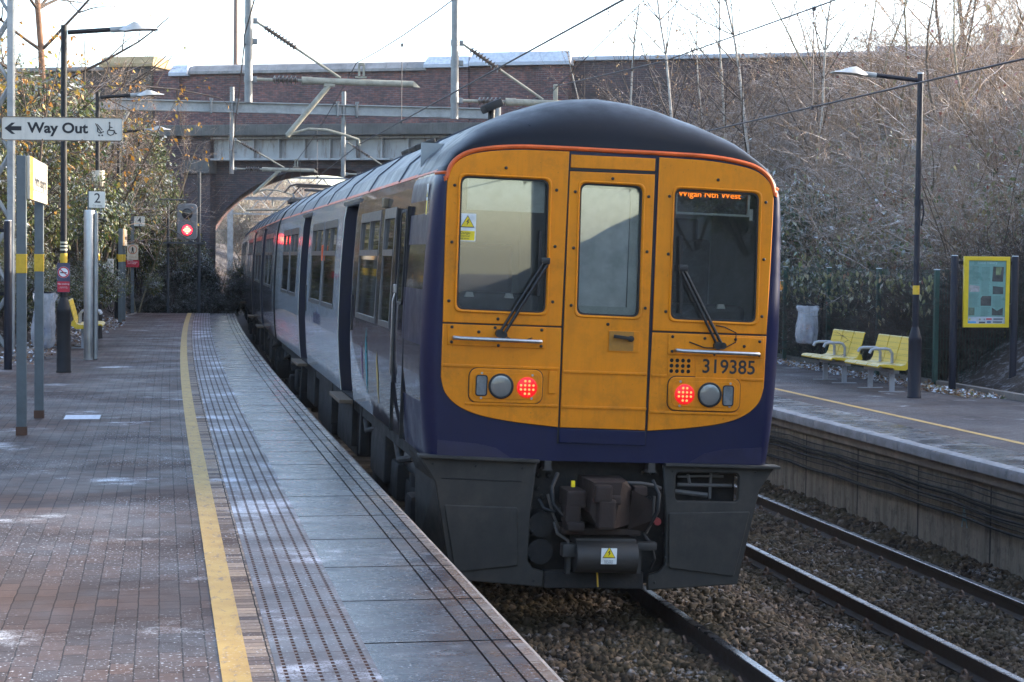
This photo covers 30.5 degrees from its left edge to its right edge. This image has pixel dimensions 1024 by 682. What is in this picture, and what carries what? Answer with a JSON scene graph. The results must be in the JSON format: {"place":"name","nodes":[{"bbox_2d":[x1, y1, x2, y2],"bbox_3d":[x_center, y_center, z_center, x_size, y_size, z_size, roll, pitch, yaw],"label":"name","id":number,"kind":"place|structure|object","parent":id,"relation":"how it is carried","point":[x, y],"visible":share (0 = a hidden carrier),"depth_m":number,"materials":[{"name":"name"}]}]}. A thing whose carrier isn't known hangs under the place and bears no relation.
{"place":"outdoors","nodes":[
{"label":"outdoors","id":0,"kind":"place"},
{"bbox_2d":[0,313,222,681],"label":"platform","id":1,"kind":"structure","parent":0,"point":[103,575],"depth_m":11.78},
{"bbox_2d":[0,220,11,369],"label":"poster case","id":2,"kind":"object","parent":1,"relation":"on","point":[7,292],"visible":1,"depth_m":27.26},
{"bbox_2d":[0,0,14,350],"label":"pole","id":3,"kind":"object","parent":1,"relation":"on","point":[8,24],"visible":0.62,"depth_m":32.17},
{"bbox_2d":[450,0,560,118],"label":"overhead cantilever","id":4,"kind":"object","parent":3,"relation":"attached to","point":[456,63],"visible":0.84,"depth_m":33.69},
{"bbox_2d":[16,155,47,434],"bbox_3d":[-4.703,-0.463,18.413,0.134,2.600,1.973,0,3,-9],"label":"station name board","id":5,"kind":"object","parent":1,"relation":"on","point":[31,178],"visible":1,"depth_m":17.50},
{"bbox_2d":[31,292,59,348],"bbox_3d":[-7.522,-0.275,30.340,0.487,1.110,0.410,1,3,5],"label":"bin bag","id":6,"kind":"object","parent":1,"relation":"on","point":[50,298],"visible":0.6,"depth_m":30.24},
{"bbox_2d":[0,116,122,141],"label":"direction sign","id":7,"kind":"object","parent":1,"relation":"on","point":[23,128],"visible":1,"depth_m":9.71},
{"bbox_2d":[83,210,97,359],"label":"help point","id":8,"kind":"structure","parent":1,"relation":"on","point":[90,284],"depth_m":29.96,"materials":[{"name":"metal"}]},
{"bbox_2d":[56,22,157,372],"bbox_3d":[-5.788,-2.050,26.829,1.417,5.005,0.280,0,3,-11],"label":"lamp post","id":9,"kind":"object","parent":1,"relation":"on","point":[63,310],"visible":1,"depth_m":26.70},
{"bbox_2d":[118,229,126,324],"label":"station name board","id":10,"kind":"object","parent":1,"relation":"on","point":[122,239],"visible":1,"depth_m":44.52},
{"bbox_2d":[92,90,163,337],"bbox_3d":[-7.704,-2.548,37.650,1.417,5.005,0.619,0,3,-11],"label":"lamp post","id":11,"kind":"object","parent":1,"relation":"on","point":[97,170],"visible":0.38,"depth_m":37.63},
{"bbox_2d":[126,216,144,312],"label":"stopping sign","id":12,"kind":"object","parent":1,"relation":"on","point":[132,260],"visible":1,"depth_m":52.96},
{"bbox_2d":[180,313,251,681],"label":"platform line","id":13,"kind":"object","parent":1,"relation":"on","point":[234,663],"visible":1,"depth_m":10.47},
{"bbox_2d":[187,313,279,681],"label":"platform edging","id":14,"kind":"object","parent":1,"relation":"on","point":[262,666],"visible":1,"depth_m":10.49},
{"bbox_2d":[126,292,206,312],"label":"evergreen bush","id":15,"kind":"object","parent":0,"point":[150,305],"visible":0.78,"depth_m":56.81,"materials":[{"name":"green plant"}]},
{"bbox_2d":[0,75,1023,680],"bbox_3d":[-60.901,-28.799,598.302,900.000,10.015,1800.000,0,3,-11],"label":"ground","id":16,"kind":"structure","parent":0,"point":[994,373],"depth_m":31.26,"materials":[{"name":"soil"}]},
{"bbox_2d":[0,239,78,335],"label":"evergreen bush","id":17,"kind":"object","parent":16,"relation":"on","point":[30,283],"visible":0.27,"depth_m":33.70,"materials":[{"name":"green plant"}]},
{"bbox_2d":[0,108,84,250],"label":"evergreen bush","id":18,"kind":"object","parent":16,"relation":"on","point":[37,113],"visible":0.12,"depth_m":38.86,"materials":[{"name":"green plant"}]},
{"bbox_2d":[0,142,87,270],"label":"evergreen bush","id":19,"kind":"object","parent":16,"relation":"on","point":[51,219],"visible":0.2,"depth_m":40.48,"materials":[{"name":"green plant"}]},
{"bbox_2d":[0,26,94,215],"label":"autumn tree","id":20,"kind":"object","parent":16,"relation":"on","point":[25,108],"visible":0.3,"depth_m":39.72,"materials":[{"name":"brown plant"}]},
{"bbox_2d":[0,65,108,175],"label":"evergreen bush","id":21,"kind":"object","parent":16,"relation":"on","point":[75,160],"visible":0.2,"depth_m":40.80,"materials":[{"name":"green plant"}]},
{"bbox_2d":[0,125,124,255],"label":"evergreen bush","id":22,"kind":"object","parent":16,"relation":"on","point":[107,214],"visible":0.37,"depth_m":36.48,"materials":[{"name":"green plant"}]},
{"bbox_2d":[0,243,129,332],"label":"evergreen bush","id":23,"kind":"object","parent":16,"relation":"on","point":[108,293],"visible":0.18,"depth_m":35.93,"materials":[{"name":"green plant"}]},
{"bbox_2d":[2,147,135,249],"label":"evergreen bush","id":24,"kind":"object","parent":16,"relation":"on","point":[124,221],"visible":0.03,"depth_m":46.12,"materials":[{"name":"green plant"}]},
{"bbox_2d":[0,5,157,249],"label":"autumn tree","id":25,"kind":"object","parent":16,"relation":"on","point":[39,158],"visible":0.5,"depth_m":37.83,"materials":[{"name":"brown plant"}]},
{"bbox_2d":[0,0,171,270],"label":"bare shrub","id":26,"kind":"object","parent":16,"relation":"on","point":[115,163],"visible":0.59,"depth_m":44.66,"materials":[{"name":"red plant"}]},
{"bbox_2d":[46,144,170,268],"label":"evergreen bush","id":27,"kind":"object","parent":16,"relation":"on","point":[71,252],"visible":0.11,"depth_m":53.72,"materials":[{"name":"green plant"}]},
{"bbox_2d":[56,45,175,261],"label":"bare shrub","id":28,"kind":"object","parent":16,"relation":"on","point":[80,248],"visible":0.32,"depth_m":53.74,"materials":[{"name":"red plant"}]},
{"bbox_2d":[0,0,238,254],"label":"bare tree","id":29,"kind":"object","parent":16,"relation":"on","point":[40,41],"visible":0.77,"depth_m":45.77,"materials":[{"name":"red plant"}]},
{"bbox_2d":[47,73,191,262],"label":"evergreen bush","id":30,"kind":"object","parent":16,"relation":"on","point":[159,155],"visible":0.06,"depth_m":58.74,"materials":[{"name":"green plant"}]},
{"bbox_2d":[52,137,188,265],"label":"evergreen bush","id":31,"kind":"object","parent":16,"relation":"on","point":[128,236],"visible":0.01,"depth_m":56.72,"materials":[{"name":"green plant"}]},
{"bbox_2d":[75,167,183,260],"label":"evergreen bush","id":32,"kind":"object","parent":16,"relation":"on","point":[176,192],"visible":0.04,"depth_m":58.02,"materials":[{"name":"green plant"}]},
{"bbox_2d":[70,87,190,258],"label":"bare shrub","id":33,"kind":"object","parent":16,"relation":"on","point":[112,251],"visible":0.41,"depth_m":50.21,"materials":[{"name":"red plant"}]},
{"bbox_2d":[101,256,163,312],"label":"evergreen bush","id":34,"kind":"object","parent":16,"relation":"on","point":[157,287],"visible":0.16,"depth_m":51.66,"materials":[{"name":"green plant"}]},
{"bbox_2d":[60,47,222,313],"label":"autumn tree","id":35,"kind":"object","parent":16,"relation":"on","point":[128,191],"visible":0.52,"depth_m":46.28,"materials":[{"name":"brown plant"}]},
{"bbox_2d":[71,103,218,266],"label":"evergreen bush","id":36,"kind":"object","parent":16,"relation":"on","point":[106,114],"visible":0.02,"depth_m":57.92,"materials":[{"name":"green plant"}]},
{"bbox_2d":[125,228,205,299],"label":"evergreen bush","id":37,"kind":"object","parent":16,"relation":"on","point":[146,261],"visible":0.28,"depth_m":59.64,"materials":[{"name":"green plant"}]},
{"bbox_2d":[96,78,252,312],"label":"bare shrub","id":38,"kind":"object","parent":16,"relation":"on","point":[185,175],"visible":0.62,"depth_m":55.63,"materials":[{"name":"red plant"}]},
{"bbox_2d":[134,275,234,312],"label":"evergreen bush","id":39,"kind":"object","parent":16,"relation":"on","point":[215,303],"visible":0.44,"depth_m":57.72,"materials":[{"name":"green plant"}]},
{"bbox_2d":[125,233,243,298],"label":"evergreen bush","id":40,"kind":"object","parent":16,"relation":"on","point":[183,267],"visible":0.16,"depth_m":62.14,"materials":[{"name":"green plant"}]},
{"bbox_2d":[143,244,245,315],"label":"evergreen bush","id":41,"kind":"object","parent":16,"relation":"on","point":[208,278],"visible":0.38,"depth_m":60.02,"materials":[{"name":"green plant"}]},
{"bbox_2d":[227,199,288,282],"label":"overhead gantry","id":42,"kind":"object","parent":16,"relation":"on","point":[230,238],"visible":0.23,"depth_m":126.40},
{"bbox_2d":[216,175,329,260],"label":"wood","id":43,"kind":"object","parent":16,"relation":"on","point":[244,225],"visible":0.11,"depth_m":189.50,"materials":[{"name":"brown plant"}]},
{"bbox_2d":[1,51,577,293],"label":"road bridge","id":44,"kind":"structure","parent":16,"relation":"on","point":[265,135],"depth_m":69.99,"materials":[{"name":"red brick"}]},
{"bbox_2d":[88,94,500,156],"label":"overhead gantry","id":45,"kind":"object","parent":16,"relation":"on","point":[356,110],"visible":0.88,"depth_m":58.46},
{"bbox_2d":[229,87,316,195],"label":"overhead cantilever","id":46,"kind":"object","parent":45,"relation":"attached to","point":[276,171],"visible":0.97,"depth_m":58.32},
{"bbox_2d":[244,0,419,144],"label":"overhead cantilever","id":47,"kind":"object","parent":45,"relation":"attached to","point":[250,78],"visible":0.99,"depth_m":33.18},
{"bbox_2d":[341,92,381,176],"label":"overhead cantilever","id":48,"kind":"object","parent":45,"relation":"attached to","point":[344,141],"visible":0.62,"depth_m":58.77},
{"bbox_2d":[705,58,1023,130],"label":"contact wire","id":49,"kind":"object","parent":48,"relation":"hanging from","point":[977,69],"visible":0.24,"depth_m":18.49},
{"bbox_2d":[245,177,347,222],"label":"overhead gantry","id":50,"kind":"object","parent":16,"relation":"on","point":[302,197],"visible":0.23,"depth_m":91.24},
{"bbox_2d":[271,0,623,214],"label":"contact wire","id":51,"kind":"object","parent":50,"relation":"hanging from","point":[583,21],"visible":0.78,"depth_m":18.78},
{"bbox_2d":[236,310,1018,675],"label":"track bed","id":52,"kind":"object","parent":16,"relation":"on","point":[242,320],"visible":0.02,"depth_m":30.14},
{"bbox_2d":[257,345,312,414],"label":"rail","id":53,"kind":"object","parent":52,"relation":"on","point":[266,357],"visible":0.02,"depth_m":48.78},
{"bbox_2d":[240,98,780,589],"bbox_3d":[-5.944,-1.961,53.595,3.416,4.494,81.135,0,3,-9],"label":"passenger train","id":54,"kind":"object","parent":53,"relation":"on","point":[532,346],"visible":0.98,"depth_m":14.06,"materials":[{"name":"metal"}]},
{"bbox_2d":[615,585,783,681],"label":"rail","id":55,"kind":"object","parent":52,"relation":"on","point":[725,655],"visible":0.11,"depth_m":13.68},
{"bbox_2d":[469,476,1023,681],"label":"ballast","id":56,"kind":"structure","parent":52,"relation":"on","point":[777,628],"depth_m":15.48,"materials":[{"name":"gravel"}]},
{"bbox_2d":[734,484,1023,622],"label":"rail","id":57,"kind":"object","parent":52,"relation":"on","point":[990,596],"visible":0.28,"depth_m":19.55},
{"bbox_2d":[742,543,1023,681],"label":"rail","id":58,"kind":"object","parent":52,"relation":"on","point":[963,663],"visible":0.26,"depth_m":16.09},
{"bbox_2d":[569,0,716,116],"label":"birch tree","id":59,"kind":"object","parent":16,"relation":"on","point":[634,43],"visible":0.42,"depth_m":56.44,"materials":[{"name":"brown plant"}]},
{"bbox_2d":[592,0,762,145],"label":"birch tree","id":60,"kind":"object","parent":16,"relation":"on","point":[671,105],"visible":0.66,"depth_m":50.59,"materials":[{"name":"white plant"}]},
{"bbox_2d":[646,0,767,139],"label":"birch tree","id":61,"kind":"object","parent":16,"relation":"on","point":[696,18],"visible":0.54,"depth_m":59.46,"materials":[{"name":"brown plant"}]},
{"bbox_2d":[655,0,804,146],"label":"birch tree","id":62,"kind":"object","parent":16,"relation":"on","point":[721,78],"visible":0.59,"depth_m":57.49,"materials":[{"name":"brown plant"}]},
{"bbox_2d":[656,0,808,154],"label":"birch tree","id":63,"kind":"object","parent":16,"relation":"on","point":[739,74],"visible":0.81,"depth_m":54.41,"materials":[{"name":"white plant"}]},
{"bbox_2d":[572,49,1022,167],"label":"road wall","id":64,"kind":"structure","parent":16,"relation":"on","point":[606,63],"depth_m":66.33,"materials":[{"name":"brick"}]},
{"bbox_2d":[730,0,867,109],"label":"bare tree","id":65,"kind":"object","parent":16,"relation":"on","point":[807,24],"visible":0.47,"depth_m":62.68,"materials":[{"name":"brown plant"}]},
{"bbox_2d":[588,0,1023,313],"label":"bare scrub","id":66,"kind":"object","parent":16,"relation":"on","point":[758,149],"visible":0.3,"depth_m":50.80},
{"bbox_2d":[722,88,889,199],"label":"arching shrub","id":67,"kind":"object","parent":16,"relation":"on","point":[831,115],"visible":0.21,"depth_m":51.10,"materials":[{"name":"brown plant"}]},
{"bbox_2d":[776,164,858,266],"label":"evergreen bush","id":68,"kind":"object","parent":16,"relation":"on","point":[792,226],"visible":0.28,"depth_m":41.58,"materials":[{"name":"green plant"}]},
{"bbox_2d":[752,0,892,183],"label":"birch tree","id":69,"kind":"object","parent":16,"relation":"on","point":[823,72],"visible":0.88,"depth_m":51.92,"materials":[{"name":"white plant"}]},
{"bbox_2d":[712,0,946,133],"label":"bare tree","id":70,"kind":"object","parent":16,"relation":"on","point":[802,61],"visible":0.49,"depth_m":58.87,"materials":[{"name":"red plant"}]},
{"bbox_2d":[766,110,989,278],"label":"arching shrub","id":71,"kind":"object","parent":16,"relation":"on","point":[811,204],"visible":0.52,"depth_m":40.16,"materials":[{"name":"brown plant"}]},
{"bbox_2d":[777,0,983,168],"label":"bare tree","id":72,"kind":"object","parent":16,"relation":"on","point":[906,37],"visible":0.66,"depth_m":52.02,"materials":[{"name":"brown plant"}]},
{"bbox_2d":[775,79,989,232],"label":"arching shrub","id":73,"kind":"object","parent":16,"relation":"on","point":[843,147],"visible":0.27,"depth_m":45.02,"materials":[{"name":"brown plant"}]},
{"bbox_2d":[802,0,983,138],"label":"arching shrub","id":74,"kind":"object","parent":16,"relation":"on","point":[881,63],"visible":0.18,"depth_m":57.30,"materials":[{"name":"red plant"}]},
{"bbox_2d":[766,417,1023,578],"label":"platform wall","id":75,"kind":"structure","parent":16,"relation":"on","point":[963,536],"depth_m":21.61,"materials":[{"name":"concrete"}]},
{"bbox_2d":[767,454,1023,539],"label":"cable","id":76,"kind":"object","parent":75,"relation":"attached to","point":[929,506],"visible":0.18,"depth_m":21.46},
{"bbox_2d":[769,442,1023,525],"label":"cable","id":77,"kind":"object","parent":75,"relation":"attached to","point":[929,494],"visible":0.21,"depth_m":21.43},
{"bbox_2d":[769,439,1023,519],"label":"cable","id":78,"kind":"object","parent":75,"relation":"attached to","point":[928,488],"visible":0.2,"depth_m":21.49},
{"bbox_2d":[770,435,1023,515],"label":"cable","id":79,"kind":"object","parent":75,"relation":"attached to","point":[928,484],"visible":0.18,"depth_m":21.40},
{"bbox_2d":[772,406,1023,483],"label":"platform edge","id":80,"kind":"object","parent":75,"relation":"on","point":[989,467],"visible":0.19,"depth_m":21.31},
{"bbox_2d":[770,60,1023,260],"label":"arching shrub","id":81,"kind":"object","parent":16,"relation":"on","point":[932,151],"visible":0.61,"depth_m":37.72,"materials":[{"name":"brown plant"}]},
{"bbox_2d":[777,182,1023,381],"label":"undergrowth","id":82,"kind":"object","parent":16,"relation":"on","point":[979,345],"visible":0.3,"depth_m":32.63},
{"bbox_2d":[777,353,1023,401],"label":"kerb","id":83,"kind":"structure","parent":16,"relation":"on","point":[1015,396],"depth_m":30.69,"materials":[{"name":"concrete"}]},
{"bbox_2d":[778,75,1023,354],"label":"bramble leaves","id":84,"kind":"object","parent":16,"relation":"on","point":[842,251],"visible":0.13,"depth_m":37.87,"materials":[{"name":"green plant"}]},
{"bbox_2d":[778,266,1023,384],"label":"fence","id":85,"kind":"object","parent":16,"relation":"on","point":[934,348],"visible":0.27,"depth_m":33.48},
{"bbox_2d":[779,269,944,354],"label":"creeper leaves","id":86,"kind":"object","parent":85,"relation":"hanging from","point":[928,288],"visible":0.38,"depth_m":34.58,"materials":[{"name":"green plant"}]},
{"bbox_2d":[789,21,1014,188],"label":"arching shrub","id":87,"kind":"object","parent":16,"relation":"on","point":[896,114],"visible":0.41,"depth_m":46.97,"materials":[{"name":"brown plant"}]},
{"bbox_2d":[787,0,1023,185],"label":"bare tree","id":88,"kind":"object","parent":16,"relation":"on","point":[927,73],"visible":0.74,"depth_m":46.37,"materials":[{"name":"brown plant"}]},
{"bbox_2d":[803,24,1023,251],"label":"bare tree","id":89,"kind":"object","parent":16,"relation":"on","point":[961,126],"visible":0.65,"depth_m":38.91,"materials":[{"name":"red plant"}]},
{"bbox_2d":[843,120,1016,291],"bbox_3d":[7.298,-1.929,33.332,3.218,4.028,3.169,1,3,4],"label":"bare tree","id":90,"kind":"object","parent":16,"relation":"on","point":[936,224],"visible":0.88,"depth_m":33.37,"materials":[{"name":"brown plant"}]},
{"bbox_2d":[845,0,1023,216],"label":"bare tree","id":91,"kind":"object","parent":16,"relation":"on","point":[982,70],"visible":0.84,"depth_m":42.18,"materials":[{"name":"brown plant"}]},
{"bbox_2d":[854,97,1023,282],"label":"arching shrub","id":92,"kind":"object","parent":16,"relation":"on","point":[910,226],"visible":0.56,"depth_m":33.49,"materials":[{"name":"brown plant"}]},
{"bbox_2d":[863,1,1023,157],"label":"arching shrub","id":93,"kind":"object","parent":16,"relation":"on","point":[941,54],"visible":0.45,"depth_m":49.78,"materials":[{"name":"brown plant"}]},
{"bbox_2d":[882,0,1023,143],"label":"arching shrub","id":94,"kind":"object","parent":16,"relation":"on","point":[966,59],"visible":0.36,"depth_m":50.30,"materials":[{"name":"brown plant"}]},
{"bbox_2d":[900,379,1005,398],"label":"leaf litter","id":95,"kind":"object","parent":16,"relation":"on","point":[934,388],"visible":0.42,"depth_m":29.34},
{"bbox_2d":[896,0,1023,176],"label":"bare tree","id":96,"kind":"object","parent":16,"relation":"on","point":[974,75],"visible":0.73,"depth_m":38.31,"materials":[{"name":"brown plant"}]},
{"bbox_2d":[910,60,1023,232],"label":"arching shrub","id":97,"kind":"object","parent":16,"relation":"on","point":[968,134],"visible":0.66,"depth_m":37.52,"materials":[{"name":"brown plant"}]},
{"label":"platform wall","id":98,"kind":"object","parent":16,"relation":"on","visible":0},
{"bbox_2d":[234,313,563,681],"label":"platform edge","id":99,"kind":"object","parent":98,"relation":"on","point":[508,624],"visible":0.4,"depth_m":10.62,"materials":[{"name":"concrete"}]},
{"bbox_2d":[210,313,559,681],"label":"platform slabs","id":100,"kind":"structure","parent":99,"relation":"on","point":[418,608],"depth_m":10.55,"materials":[{"name":"concrete"}]},
{"bbox_2d":[192,313,383,681],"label":"platform tactile","id":101,"kind":"object","parent":100,"relation":"on","point":[312,633],"visible":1,"depth_m":10.50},
{"bbox_2d":[0,0,1023,185],"label":"sky","id":102,"kind":"structure","parent":0,"point":[328,31],"materials":[{"name":"white"}]},
{"bbox_2d":[774,360,1023,452],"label":"platform","id":103,"kind":"structure","parent":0,"point":[1000,418],"depth_m":26.88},
{"bbox_2d":[795,303,822,369],"bbox_3d":[5.582,-0.086,35.343,0.511,1.270,0.465,1,3,10],"label":"bin bag","id":104,"kind":"object","parent":103,"relation":"on","point":[806,330],"visible":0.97,"depth_m":35.20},
{"bbox_2d":[801,329,865,382],"bbox_3d":[5.479,0.255,32.095,0.610,0.872,1.482,0,3,-11],"label":"bench","id":105,"kind":"object","parent":103,"relation":"on","point":[839,346],"visible":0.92,"depth_m":31.94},
{"bbox_2d":[777,357,926,384],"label":"leaf litter","id":106,"kind":"object","parent":103,"relation":"on","point":[817,367],"visible":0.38,"depth_m":34.58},
{"bbox_2d":[844,334,908,391],"bbox_3d":[5.875,0.348,30.086,0.610,0.872,1.482,0,3,-11],"label":"bench","id":107,"kind":"object","parent":103,"relation":"on","point":[890,355],"visible":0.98,"depth_m":29.95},
{"bbox_2d":[830,66,924,397],"bbox_3d":[5.481,-1.616,28.180,1.494,4.955,0.280,0,3,-11],"label":"lamp post","id":108,"kind":"object","parent":103,"relation":"on","point":[914,364],"visible":1,"depth_m":28.27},
{"bbox_2d":[773,396,1023,468],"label":"platform slabs","id":109,"kind":"structure","parent":103,"relation":"on","point":[992,453],"depth_m":22.46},
{"bbox_2d":[948,255,1018,391],"bbox_3d":[7.501,-0.274,29.845,1.141,2.172,0.128,0,3,-11],"label":"poster case","id":110,"kind":"object","parent":103,"relation":"on","point":[986,289],"visible":0.99,"depth_m":29.78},
{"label":"platform ramp","id":111,"kind":"structure","parent":0,"visible":0},
{"bbox_2d":[158,172,203,312],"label":"railway signal","id":112,"kind":"object","parent":111,"relation":"on","point":[188,229],"visible":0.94,"depth_m":55.70,"materials":[{"name":"metal"}]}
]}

